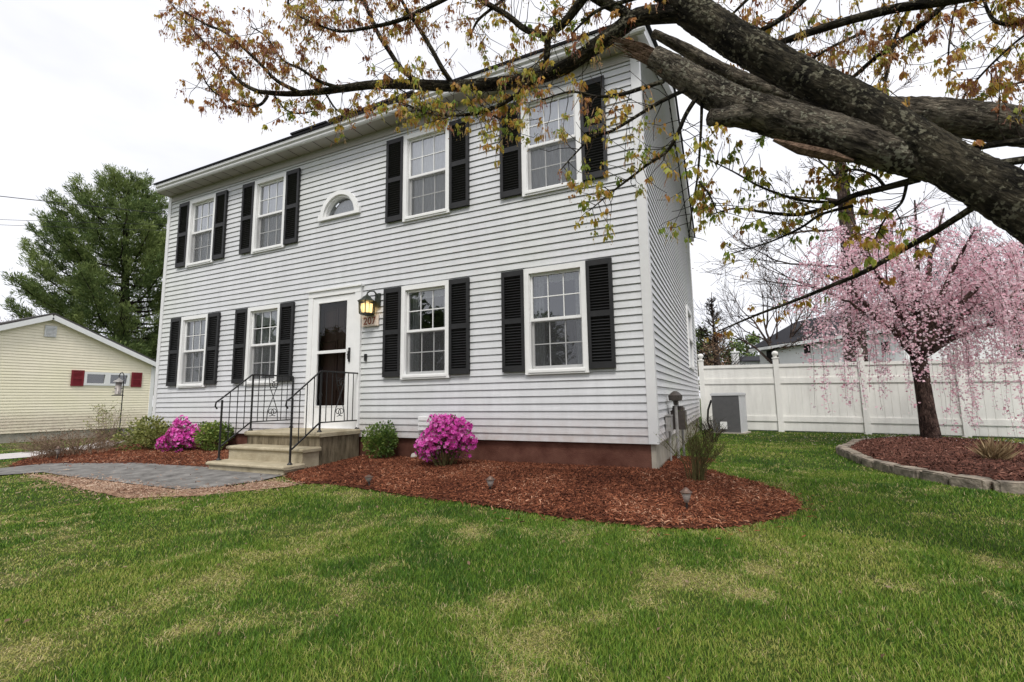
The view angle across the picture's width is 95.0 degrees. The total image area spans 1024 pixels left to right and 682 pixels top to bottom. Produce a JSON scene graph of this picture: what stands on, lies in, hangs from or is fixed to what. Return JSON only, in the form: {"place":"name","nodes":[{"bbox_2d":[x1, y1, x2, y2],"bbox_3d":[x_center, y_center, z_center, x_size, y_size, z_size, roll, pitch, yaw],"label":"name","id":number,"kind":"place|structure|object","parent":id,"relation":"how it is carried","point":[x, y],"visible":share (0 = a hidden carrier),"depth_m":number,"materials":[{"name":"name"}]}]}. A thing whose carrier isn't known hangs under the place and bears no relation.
{"place":"outdoors","nodes":[
{"label":"outdoors","id":0,"kind":"place"},
{"bbox_2d":[0,196,165,213],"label":"power line","id":1,"kind":"object","parent":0,"point":[79,204],"visible":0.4,"depth_m":27.68,"materials":[{"name":"black metal"}]},
{"bbox_2d":[0,219,166,224],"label":"power line","id":2,"kind":"object","parent":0,"point":[86,222],"visible":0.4,"depth_m":27.86,"materials":[{"name":"black metal"}]},
{"bbox_2d":[12,225,166,230],"bbox_3d":[-22.844,-6.978,29.001,23.125,2.416,0.024,2,-8,-25],"label":"power line","id":3,"kind":"object","parent":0,"point":[79,227],"visible":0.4,"depth_m":27.66,"materials":[{"name":"black metal"}]},
{"bbox_2d":[0,436,1001,679],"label":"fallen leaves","id":4,"kind":"object","parent":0,"point":[468,562],"visible":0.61,"depth_m":3.03,"materials":[{"name":"plant"}]},
{"bbox_2d":[0,398,1023,681],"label":"ground","id":5,"kind":"structure","parent":0,"point":[48,496],"depth_m":2.67,"materials":[{"name":"plant"}]},
{"bbox_2d":[0,303,48,320],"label":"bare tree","id":6,"kind":"object","parent":5,"relation":"on","point":[30,314],"visible":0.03,"depth_m":31.35,"materials":[{"name":"brown plant"}]},
{"bbox_2d":[0,440,113,458],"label":"neighbor path","id":7,"kind":"structure","parent":5,"relation":"on","point":[13,455],"depth_m":9.51,"materials":[{"name":"concrete"}]},
{"bbox_2d":[0,313,155,442],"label":"neighbor house","id":8,"kind":"structure","parent":5,"relation":"on","point":[58,372],"depth_m":18.08,"materials":[{"name":"beige plastic"}]},
{"bbox_2d":[83,372,107,385],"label":"window","id":9,"kind":"structure","parent":8,"relation":"in","point":[90,378],"depth_m":19.08,"materials":[{"name":"white plastic"}]},
{"bbox_2d":[107,373,129,385],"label":"window","id":10,"kind":"structure","parent":8,"relation":"in","point":[111,376],"depth_m":19.73,"materials":[{"name":"white plastic"}]},
{"bbox_2d":[0,162,168,395],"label":"pine tree","id":11,"kind":"object","parent":5,"relation":"on","point":[88,291],"visible":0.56,"depth_m":31.63,"materials":[{"name":"green plant"}]},
{"bbox_2d":[5,443,228,469],"bbox_3d":[-6.514,2.080,8.635,5.611,0.163,3.131,-4,-8,25],"label":"garden bed","id":12,"kind":"object","parent":5,"relation":"on","point":[96,457],"visible":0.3,"depth_m":7.88,"materials":[{"name":"brown wood"}]},
{"bbox_2d":[55,446,61,458],"bbox_3d":[-7.924,1.981,8.179,0.100,0.288,0.098,-4,-8,25],"label":"path light","id":13,"kind":"object","parent":12,"relation":"on","point":[57,451],"visible":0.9,"depth_m":8.17,"materials":[{"name":"black metal"}]},
{"bbox_2d":[0,424,134,459],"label":"twiggy shrub","id":14,"kind":"object","parent":12,"relation":"on","point":[45,447],"visible":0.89,"depth_m":8.53,"materials":[{"name":"brown plant"}]},
{"bbox_2d":[83,400,130,447],"bbox_3d":[-8.146,1.706,9.452,0.826,1.073,0.860,-4,-8,25],"label":"dried plant","id":15,"kind":"object","parent":12,"relation":"on","point":[105,418],"visible":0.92,"depth_m":9.45,"materials":[{"name":"brown plant"}]},
{"bbox_2d":[119,372,124,431],"bbox_3d":[-8.137,1.479,9.694,0.206,1.672,0.018,-4,-8,25],"label":"shepherd hook","id":16,"kind":"object","parent":12,"relation":"on","point":[122,397],"visible":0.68,"depth_m":9.69,"materials":[{"name":"black metal"}]},
{"bbox_2d":[112,376,124,395],"bbox_3d":[-8.218,0.941,9.795,0.210,0.400,0.205,-4,-8,25],"label":"bird feeder","id":17,"kind":"object","parent":16,"relation":"hanging from","point":[118,388],"visible":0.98,"depth_m":9.75,"materials":[{"name":"white"}]},
{"bbox_2d":[111,415,172,450],"bbox_3d":[-6.883,1.805,9.024,1.384,0.775,1.092,-4,-8,25],"label":"variegated shrub","id":18,"kind":"object","parent":12,"relation":"on","point":[149,436],"visible":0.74,"depth_m":8.80,"materials":[{"name":"green plant"}]},
{"bbox_2d":[155,415,201,452],"bbox_3d":[-6.028,1.741,8.624,0.762,0.765,0.762,-4,-8,25],"label":"azalea bush","id":19,"kind":"object","parent":12,"relation":"on","point":[177,435],"visible":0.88,"depth_m":8.46,"materials":[{"name":"pink plant"}]},
{"bbox_2d":[192,420,234,451],"bbox_3d":[-5.364,1.750,8.460,0.728,0.658,0.614,3,-8,-26],"label":"green shrub","id":20,"kind":"object","parent":12,"relation":"on","point":[209,435],"visible":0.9,"depth_m":8.37,"materials":[{"name":"green plant"}]},
{"bbox_2d":[0,463,280,488],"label":"path","id":21,"kind":"structure","parent":5,"relation":"on","point":[180,475],"depth_m":6.55,"materials":[{"name":"grey stone"}]},
{"bbox_2d":[206,428,360,476],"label":"front steps","id":22,"kind":"structure","parent":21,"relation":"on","point":[265,451],"depth_m":6.77,"materials":[{"name":"concrete"}]},
{"bbox_2d":[214,374,293,460],"bbox_3d":[-4.053,1.167,7.447,0.070,1.282,1.376,-4,-8,25],"label":"stair railing","id":23,"kind":"object","parent":22,"relation":"on","point":[241,429],"visible":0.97,"depth_m":7.38,"materials":[{"name":"black metal"}]},
{"bbox_2d":[285,370,358,464],"bbox_3d":[-2.725,1.073,6.837,0.070,1.282,1.376,-4,-8,25],"label":"stair railing","id":24,"kind":"object","parent":22,"relation":"on","point":[291,448],"visible":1,"depth_m":6.75,"materials":[{"name":"black metal"}]},
{"bbox_2d":[5,467,311,521],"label":"mulch chips","id":25,"kind":"object","parent":5,"relation":"on","point":[95,484],"visible":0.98,"depth_m":5.59,"materials":[{"name":"brown soil"}]},
{"bbox_2d":[151,25,700,468],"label":"house","id":26,"kind":"structure","parent":5,"relation":"on","point":[521,319],"depth_m":7.22,"materials":[{"name":"grey plastic"}]},
{"bbox_2d":[176,314,207,387],"bbox_3d":[-6.236,0.240,9.702,0.875,1.450,0.762,-4,-8,25],"label":"window","id":27,"kind":"structure","parent":26,"relation":"in","point":[193,332],"depth_m":9.53,"materials":[{"name":"white plastic"}]},
{"bbox_2d":[185,193,215,267],"bbox_3d":[-6.272,-2.237,10.008,0.875,1.450,0.762,-4,-8,25],"label":"window","id":28,"kind":"structure","parent":26,"relation":"in","point":[201,210],"depth_m":9.83,"materials":[{"name":"white plastic"}]},
{"bbox_2d":[244,303,279,385],"bbox_3d":[-4.391,0.108,8.854,0.875,1.450,0.762,-4,-8,25],"label":"window","id":29,"kind":"structure","parent":26,"relation":"in","point":[261,353],"depth_m":8.68,"materials":[{"name":"white plastic"}]},
{"bbox_2d":[251,172,285,253],"bbox_3d":[-4.427,-2.368,9.160,0.875,1.450,0.762,-4,-8,25],"label":"window","id":30,"kind":"structure","parent":26,"relation":"in","point":[269,193],"depth_m":8.98,"materials":[{"name":"white plastic"}]},
{"bbox_2d":[309,293,354,427],"bbox_3d":[-2.983,0.323,7.765,0.945,2.185,0.076,-4,-8,25],"label":"storm door","id":31,"kind":"structure","parent":26,"relation":"in","point":[350,298],"depth_m":7.72,"materials":[{"name":"white plastic"}]},
{"bbox_2d":[317,301,346,405],"bbox_3d":[-2.904,0.343,7.933,0.985,2.185,0.058,-4,-8,25],"label":"inner door","id":32,"kind":"structure","parent":26,"relation":"in","point":[333,316],"depth_m":8.01,"materials":[{"name":"brown paint"}]},
{"bbox_2d":[318,190,360,221],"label":"half round window","id":33,"kind":"structure","parent":26,"relation":"in","point":[349,207],"depth_m":8.19,"materials":[{"name":"white plastic"}]},
{"bbox_2d":[357,290,380,315],"bbox_3d":[-2.298,-0.606,7.437,0.325,0.416,0.277,-4,-8,25],"label":"wall lantern","id":34,"kind":"object","parent":26,"relation":"attached to","point":[367,304],"depth_m":7.38,"materials":[{"name":"metal"}]},
{"bbox_2d":[362,315,378,326],"bbox_3d":[-2.271,-0.323,7.513,0.330,0.175,0.036,-4,-8,25],"label":"house number","id":35,"kind":"object","parent":26,"relation":"attached to","point":[371,320],"visible":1,"depth_m":7.49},
{"bbox_2d":[400,280,450,379],"bbox_3d":[-1.163,-0.122,7.370,0.875,1.450,0.762,-4,-8,25],"label":"window","id":36,"kind":"structure","parent":26,"relation":"in","point":[424,343],"depth_m":7.25,"materials":[{"name":"white plastic"}]},
{"bbox_2d":[402,122,450,222],"bbox_3d":[-1.319,-2.629,7.420,0.875,1.450,0.193,-4,-8,25],"label":"window","id":37,"kind":"structure","parent":26,"relation":"in","point":[425,158],"depth_m":7.48,"materials":[{"name":"white plastic"}]},
{"bbox_2d":[521,85,583,197],"bbox_3d":[0.564,-2.763,6.555,0.875,1.450,0.193,-4,-8,25],"label":"window","id":38,"kind":"structure","parent":26,"relation":"in","point":[540,168],"depth_m":6.60,"materials":[{"name":"white plastic"}]},
{"bbox_2d":[523,261,589,374],"bbox_3d":[0.720,-0.256,6.505,0.875,1.450,0.762,-4,-8,25],"label":"window","id":39,"kind":"structure","parent":26,"relation":"in","point":[555,304],"depth_m":6.38,"materials":[{"name":"white plastic"}]},
{"bbox_2d":[665,415,672,460],"bbox_3d":[2.095,1.387,6.193,0.083,0.812,0.160,-4,-8,25],"label":"junction box","id":40,"kind":"object","parent":26,"relation":"attached to","point":[669,420],"visible":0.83,"depth_m":6.17,"materials":[{"name":"grey metal"}]},
{"bbox_2d":[668,391,686,457],"bbox_3d":[2.326,1.274,6.600,0.260,1.130,0.550,-4,-8,25],"label":"gas meter","id":41,"kind":"object","parent":26,"relation":"attached to","point":[678,416],"visible":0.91,"depth_m":6.45,"materials":[{"name":"grey metal"}]},
{"bbox_2d":[685,305,694,369],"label":"window","id":42,"kind":"structure","parent":26,"relation":"in","point":[691,364],"depth_m":11.46,"materials":[{"name":"white plastic"}]},
{"bbox_2d":[269,454,831,538],"bbox_3d":[0.115,1.637,5.864,5.829,0.146,3.429,-4,-8,25],"label":"garden bed","id":43,"kind":"object","parent":5,"relation":"on","point":[649,523],"visible":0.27,"depth_m":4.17,"materials":[{"name":"brown wood"}]},
{"bbox_2d":[364,475,372,485],"bbox_3d":[-1.607,1.590,5.254,0.100,0.175,0.098,-4,-8,25],"label":"path light","id":44,"kind":"object","parent":43,"relation":"on","point":[368,478],"visible":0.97,"depth_m":5.24,"materials":[{"name":"black metal"}]},
{"bbox_2d":[361,420,398,457],"bbox_3d":[-1.905,1.492,6.920,0.529,0.652,0.554,-4,-8,25],"label":"green shrub","id":45,"kind":"object","parent":43,"relation":"on","point":[382,440],"visible":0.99,"depth_m":6.80,"materials":[{"name":"green plant"}]},
{"bbox_2d":[414,413,477,466],"bbox_3d":[-0.872,1.331,6.093,0.883,0.780,0.635,-4,-8,25],"label":"azalea bush","id":46,"kind":"object","parent":43,"relation":"on","point":[444,433],"visible":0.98,"depth_m":5.99,"materials":[{"name":"pink plant"}]},
{"bbox_2d":[485,476,494,489],"bbox_3d":[-0.217,1.469,4.703,0.100,0.219,0.098,-4,-8,25],"label":"path light","id":47,"kind":"object","parent":43,"relation":"on","point":[490,480],"visible":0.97,"depth_m":4.69,"materials":[{"name":"black metal"}]},
{"bbox_2d":[680,487,691,508],"bbox_3d":[1.438,1.334,3.858,0.100,0.248,0.098,-4,-8,25],"label":"path light","id":48,"kind":"object","parent":43,"relation":"on","point":[686,492],"visible":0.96,"depth_m":3.84,"materials":[{"name":"black metal"}]},
{"bbox_2d":[654,410,733,481],"bbox_3d":[1.886,1.122,4.844,0.765,0.809,0.573,-4,-8,25],"label":"bare bush","id":49,"kind":"object","parent":43,"relation":"on","point":[694,443],"visible":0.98,"depth_m":4.78,"materials":[{"name":"green plant"}]},
{"bbox_2d":[153,0,1023,344],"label":"maple tree","id":50,"kind":"object","parent":5,"relation":"on","point":[787,96],"visible":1,"depth_m":3.29,"materials":[{"name":"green plant"}]},
{"bbox_2d":[695,322,712,392],"bbox_3d":[16.191,2.035,39.635,3.888,7.525,3.756,-4,-8,25],"label":"evergreen tree","id":51,"kind":"object","parent":5,"relation":"on","point":[703,333],"visible":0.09,"depth_m":39.54,"materials":[{"name":"green plant"}]},
{"bbox_2d":[690,415,729,442],"bbox_3d":[3.943,1.744,9.295,0.686,0.575,0.684,-6,-9,38],"label":"dark thicket","id":52,"kind":"object","parent":5,"relation":"on","point":[712,430],"visible":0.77,"depth_m":9.26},
{"bbox_2d":[697,323,736,374],"bbox_3d":[13.600,1.793,30.653,3.072,5.877,3.465,1,-7,-12],"label":"tree","id":53,"kind":"object","parent":5,"relation":"on","point":[717,349],"visible":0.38,"depth_m":30.76,"materials":[{"name":"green plant"}]},
{"bbox_2d":[695,292,750,375],"bbox_3d":[14.762,0.812,34.012,4.515,8.645,4.265,-4,-8,25],"label":"conical tree","id":54,"kind":"object","parent":5,"relation":"on","point":[705,356],"visible":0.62,"depth_m":33.82,"materials":[{"name":"green plant"}]},
{"bbox_2d":[707,393,750,433],"bbox_3d":[5.435,1.881,11.870,0.934,1.128,0.800,-6,-9,36],"label":"air conditioner","id":55,"kind":"object","parent":5,"relation":"on","point":[730,408],"visible":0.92,"depth_m":11.57,"materials":[{"name":"metal"}]},
{"bbox_2d":[720,334,749,363],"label":"evergreen tree","id":56,"kind":"object","parent":5,"relation":"on","point":[739,349],"visible":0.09,"depth_m":41.63,"materials":[{"name":"green plant"}]},
{"bbox_2d":[725,330,762,361],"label":"evergreen tree","id":57,"kind":"object","parent":5,"relation":"on","point":[752,340],"visible":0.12,"depth_m":45.73,"materials":[{"name":"green plant"}]},
{"bbox_2d":[730,348,759,364],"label":"house","id":58,"kind":"structure","parent":5,"relation":"on","point":[749,360],"depth_m":37.99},
{"bbox_2d":[693,253,862,363],"bbox_3d":[17.329,-0.551,31.094,11.311,10.950,6.412,-4,-8,25],"label":"bare tree","id":59,"kind":"object","parent":5,"relation":"on","point":[792,333],"visible":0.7,"depth_m":31.30,"materials":[{"name":"brown plant"}]},
{"bbox_2d":[692,19,975,361],"bbox_3d":[10.630,-3.675,15.686,10.511,13.007,4.877,2,-8,-24],"label":"bare tree","id":60,"kind":"object","parent":5,"relation":"on","point":[846,223],"visible":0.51,"depth_m":15.35,"materials":[{"name":"plant"}]},
{"bbox_2d":[835,445,850,452],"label":"edging stone","id":61,"kind":"object","parent":5,"relation":"on","point":[836,447],"visible":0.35,"depth_m":7.42,"materials":[{"name":"grey stone"}]},
{"bbox_2d":[837,447,853,456],"bbox_3d":[5.025,1.702,7.037,0.179,0.180,0.419,-4,-8,25],"label":"edging stone","id":62,"kind":"object","parent":5,"relation":"on","point":[840,450],"visible":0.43,"depth_m":7.04,"materials":[{"name":"grey stone"}]},
{"bbox_2d":[844,450,861,459],"bbox_3d":[4.855,1.652,6.656,0.176,0.170,0.421,-4,-8,25],"label":"edging stone","id":63,"kind":"object","parent":5,"relation":"on","point":[848,454],"visible":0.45,"depth_m":6.65,"materials":[{"name":"grey stone"}]},
{"bbox_2d":[697,345,1023,436],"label":"privacy fence","id":64,"kind":"object","parent":5,"relation":"on","point":[779,397],"visible":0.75,"depth_m":11.52,"materials":[{"name":"beige plastic"}]},
{"bbox_2d":[851,454,871,464],"bbox_3d":[4.687,1.610,6.271,0.177,0.164,0.415,-4,-8,25],"label":"edging stone","id":65,"kind":"object","parent":5,"relation":"on","point":[857,458],"visible":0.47,"depth_m":6.23,"materials":[{"name":"grey stone"}]},
{"bbox_2d":[861,458,881,468],"bbox_3d":[4.555,1.572,5.918,0.149,0.163,0.338,-3,-7,16],"label":"edging stone","id":66,"kind":"object","parent":5,"relation":"on","point":[868,462],"visible":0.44,"depth_m":5.90,"materials":[{"name":"grey stone"}]},
{"bbox_2d":[744,433,1020,444],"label":"fallen petals","id":67,"kind":"object","parent":5,"relation":"on","point":[895,436],"visible":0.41,"depth_m":9.16,"materials":[{"name":"pink plant"}]},
{"bbox_2d":[749,291,1023,363],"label":"white house","id":68,"kind":"structure","parent":5,"relation":"on","point":[787,356],"depth_m":27.64,"materials":[{"name":"white"}]},
{"bbox_2d":[766,349,773,361],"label":"window","id":69,"kind":"structure","parent":68,"relation":"in","point":[768,352],"depth_m":31.18,"materials":[{"name":"black glass"}]},
{"bbox_2d":[803,344,811,354],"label":"window","id":70,"kind":"structure","parent":68,"relation":"in","point":[807,346],"depth_m":28.17,"materials":[{"name":"black glass"}]},
{"bbox_2d":[880,340,890,353],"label":"window","id":71,"kind":"structure","parent":68,"relation":"in","point":[884,341],"depth_m":23.49,"materials":[{"name":"white plastic"}]},
{"bbox_2d":[873,461,900,473],"bbox_3d":[4.465,1.528,5.564,0.153,0.172,0.396,-2,-7,12],"label":"edging stone","id":72,"kind":"object","parent":5,"relation":"on","point":[884,466],"visible":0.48,"depth_m":5.54,"materials":[{"name":"grey stone"}]},
{"bbox_2d":[891,465,927,478],"bbox_3d":[4.406,1.480,5.179,0.173,0.178,0.384,-1,-7,5],"label":"edging stone","id":73,"kind":"object","parent":5,"relation":"on","point":[908,471],"visible":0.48,"depth_m":5.14,"materials":[{"name":"grey stone"}]},
{"bbox_2d":[847,435,1023,488],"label":"mulch chips","id":74,"kind":"object","parent":5,"relation":"on","point":[951,452],"visible":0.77,"depth_m":5.93,"materials":[{"name":"brown wood"}]},
{"bbox_2d":[773,199,1023,438],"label":"cherry tree","id":75,"kind":"object","parent":74,"relation":"on","point":[920,337],"visible":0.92,"depth_m":8.25,"materials":[{"name":"pink plant"}]},
{"bbox_2d":[965,434,1023,460],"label":"grass tuft","id":76,"kind":"object","parent":74,"relation":"on","point":[997,451],"visible":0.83,"depth_m":5.49,"materials":[{"name":"plant"}]},
{"bbox_2d":[919,470,954,484],"bbox_3d":[4.403,1.437,4.834,0.148,0.175,0.306,0,-7,-4],"label":"edging stone","id":77,"kind":"object","parent":5,"relation":"on","point":[936,476],"visible":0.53,"depth_m":4.80,"materials":[{"name":"grey stone"}]},
{"bbox_2d":[881,214,1022,315],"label":"bare tree","id":78,"kind":"object","parent":5,"relation":"on","point":[971,226],"visible":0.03,"depth_m":26.33,"materials":[{"name":"brown plant"}]},
{"bbox_2d":[948,474,994,490],"bbox_3d":[4.452,1.399,4.536,0.180,0.179,0.304,1,-7,-15],"label":"edging stone","id":79,"kind":"object","parent":5,"relation":"on","point":[972,482],"visible":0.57,"depth_m":4.49,"materials":[{"name":"grey stone"}]},
{"bbox_2d":[929,206,1023,342],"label":"bare tree","id":80,"kind":"object","parent":5,"relation":"on","point":[1020,252],"visible":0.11,"depth_m":25.58,"materials":[{"name":"brown plant"}]},
{"bbox_2d":[992,480,1023,494],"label":"edging stone","id":81,"kind":"object","parent":5,"relation":"on","point":[1014,487],"visible":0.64,"depth_m":4.28,"materials":[{"name":"grey stone"}]},
{"bbox_2d":[1005,294,1023,357],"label":"evergreen tree","id":82,"kind":"object","parent":5,"relation":"on","point":[1021,349],"visible":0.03,"depth_m":29.48,"materials":[{"name":"green plant"}]},
{"bbox_2d":[0,0,1023,406],"label":"sky","id":83,"kind":"structure","parent":0,"point":[85,85],"materials":[{"name":"white"}]}
]}

